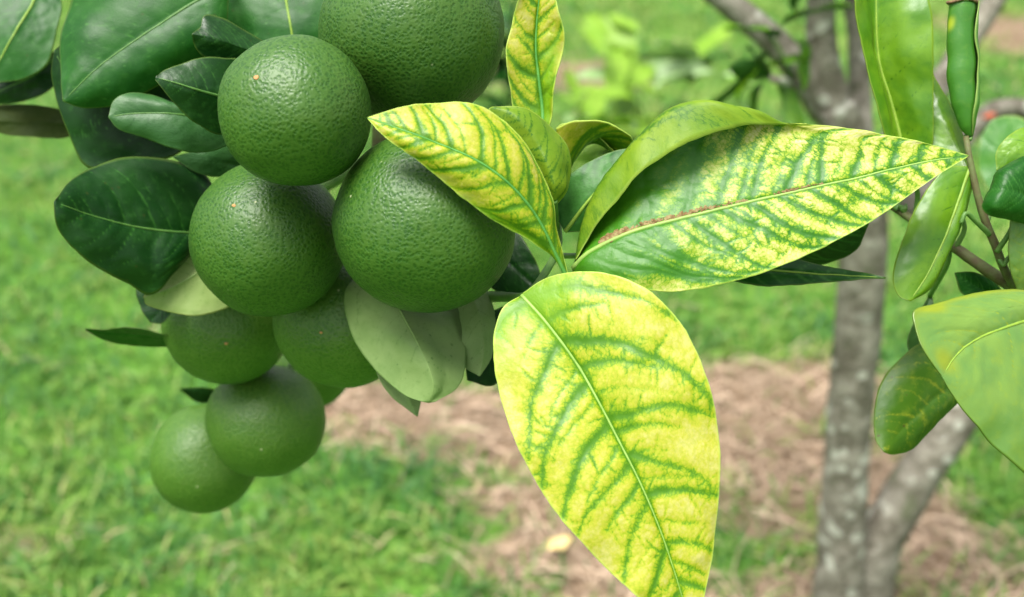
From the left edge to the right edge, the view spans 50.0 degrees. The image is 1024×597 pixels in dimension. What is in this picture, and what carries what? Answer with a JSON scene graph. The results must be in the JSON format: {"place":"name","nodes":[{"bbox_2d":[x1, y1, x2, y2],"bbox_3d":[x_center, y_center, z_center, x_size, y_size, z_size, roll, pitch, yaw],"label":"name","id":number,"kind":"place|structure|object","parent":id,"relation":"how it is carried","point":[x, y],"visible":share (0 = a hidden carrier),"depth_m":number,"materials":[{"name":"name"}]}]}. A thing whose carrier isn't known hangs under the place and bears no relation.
{"place":"outdoors","nodes":[
{"label":"outdoors","id":0,"kind":"place"},
{"bbox_2d":[0,0,539,415],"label":"fruiting branch","id":1,"kind":"object","parent":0,"point":[135,84],"visible":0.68,"depth_m":0.50,"materials":[{"name":"green plant"}]},
{"bbox_2d":[150,404,254,513],"bbox_3d":[-0.167,0.076,0.665,0.064,0.081,0.119,14,28,27],"label":"green orange","id":2,"kind":"object","parent":1,"relation":"hanging from","point":[191,471],"visible":0.69,"depth_m":0.62,"materials":[{"name":"green food"}]},
{"bbox_2d":[160,307,282,384],"bbox_3d":[-0.136,0.001,0.587,0.068,0.071,0.113,14,29,28],"label":"green orange","id":3,"kind":"object","parent":1,"relation":"hanging from","point":[229,346],"visible":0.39,"depth_m":0.54,"materials":[{"name":"green food"}]},
{"bbox_2d":[188,165,342,316],"bbox_3d":[-0.085,-0.038,0.509,0.066,0.068,0.141,17,30,32],"label":"green orange","id":4,"kind":"object","parent":1,"relation":"attached to","point":[259,247],"visible":0.81,"depth_m":0.46,"materials":[{"name":"green food"}]},
{"bbox_2d":[205,363,325,476],"bbox_3d":[-0.119,0.061,0.613,0.105,0.063,0.065,-22,33,-38],"label":"green orange","id":5,"kind":"object","parent":1,"relation":"hanging from","point":[271,422],"visible":0.9,"depth_m":0.58,"materials":[{"name":"green food"}]},
{"bbox_2d":[217,34,371,185],"bbox_3d":[-0.085,-0.098,0.482,0.059,0.059,0.174,0,25,0],"label":"green orange","id":6,"kind":"object","parent":1,"relation":"attached to","point":[295,110],"visible":0.99,"depth_m":0.41,"materials":[{"name":"green food"}]},
{"bbox_2d":[275,355,346,405],"bbox_3d":[-0.122,0.030,0.695,0.083,0.086,0.063,0,25,0],"label":"green orange","id":7,"kind":"object","parent":1,"relation":"hanging from","point":[329,394],"visible":0.06,"depth_m":0.68,"materials":[{"name":"green food"}]},
{"bbox_2d":[273,265,378,387],"bbox_3d":[-0.071,0.004,0.542,0.068,0.067,0.101,17,30,32],"label":"green orange","id":8,"kind":"object","parent":1,"relation":"attached to","point":[315,341],"visible":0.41,"depth_m":0.50,"materials":[{"name":"green food"}]},
{"bbox_2d":[318,0,503,114],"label":"green orange","id":9,"kind":"object","parent":1,"relation":"attached to","point":[400,53],"visible":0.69,"depth_m":0.44,"materials":[{"name":"green food"}]},
{"bbox_2d":[332,139,514,312],"bbox_3d":[-0.054,-0.046,0.484,0.074,0.074,0.159,-11,27,-23],"label":"green orange","id":10,"kind":"object","parent":1,"relation":"attached to","point":[411,233],"visible":0.71,"depth_m":0.42,"materials":[{"name":"green food"}]},
{"bbox_2d":[367,0,968,596],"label":"mottled shoot","id":11,"kind":"object","parent":1,"relation":"attached to","point":[605,396],"visible":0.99,"depth_m":0.42,"materials":[{"name":"yellow plant"}]},
{"bbox_2d":[0,0,1023,596],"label":"grass","id":12,"kind":"structure","parent":0,"point":[22,572],"depth_m":2.38,"materials":[{"name":"green plant"}]},
{"bbox_2d":[0,0,1023,596],"bbox_3d":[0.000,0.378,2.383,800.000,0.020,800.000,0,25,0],"label":"ground","id":13,"kind":"structure","parent":0,"point":[148,516],"depth_m":2.47,"materials":[{"name":"green plant"}]},
{"bbox_2d":[476,0,515,109],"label":"leafy weed","id":14,"kind":"object","parent":13,"relation":"on","point":[501,74],"visible":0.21,"depth_m":3.52,"materials":[{"name":"green plant"}]},
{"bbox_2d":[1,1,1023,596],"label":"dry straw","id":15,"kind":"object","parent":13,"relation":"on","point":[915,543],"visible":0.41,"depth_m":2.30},
{"bbox_2d":[548,535,571,549],"bbox_3d":[0.091,0.466,2.090,0.050,0.012,0.033,-17,34,-15],"label":"fallen leaf","id":16,"kind":"object","parent":15,"relation":"on","point":[561,542],"visible":1,"depth_m":2.09,"materials":[{"name":"yellow plant"}]},
{"bbox_2d":[560,12,734,163],"bbox_3d":[0.435,-0.547,3.561,0.568,0.706,0.789,3,25,7],"label":"leafy weed","id":17,"kind":"object","parent":13,"relation":"on","point":[614,41],"visible":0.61,"depth_m":3.61,"materials":[{"name":"green plant"}]},
{"bbox_2d":[721,73,759,107],"bbox_3d":[0.798,-0.494,3.659,0.247,0.523,0.261,8,26,16],"label":"leafy weed","id":18,"kind":"object","parent":13,"relation":"on","point":[731,77],"visible":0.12,"depth_m":3.55,"materials":[{"name":"green plant"}]},
{"bbox_2d":[704,0,1023,596],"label":"citrus tree","id":19,"kind":"object","parent":13,"relation":"on","point":[859,546],"visible":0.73,"depth_m":1.65,"materials":[{"name":"grey plant"}]},
{"bbox_2d":[854,0,1023,472],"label":"leafy twig","id":20,"kind":"object","parent":19,"relation":"attached to","point":[965,352],"visible":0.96,"depth_m":0.46,"materials":[{"name":"green plant"}]}
]}

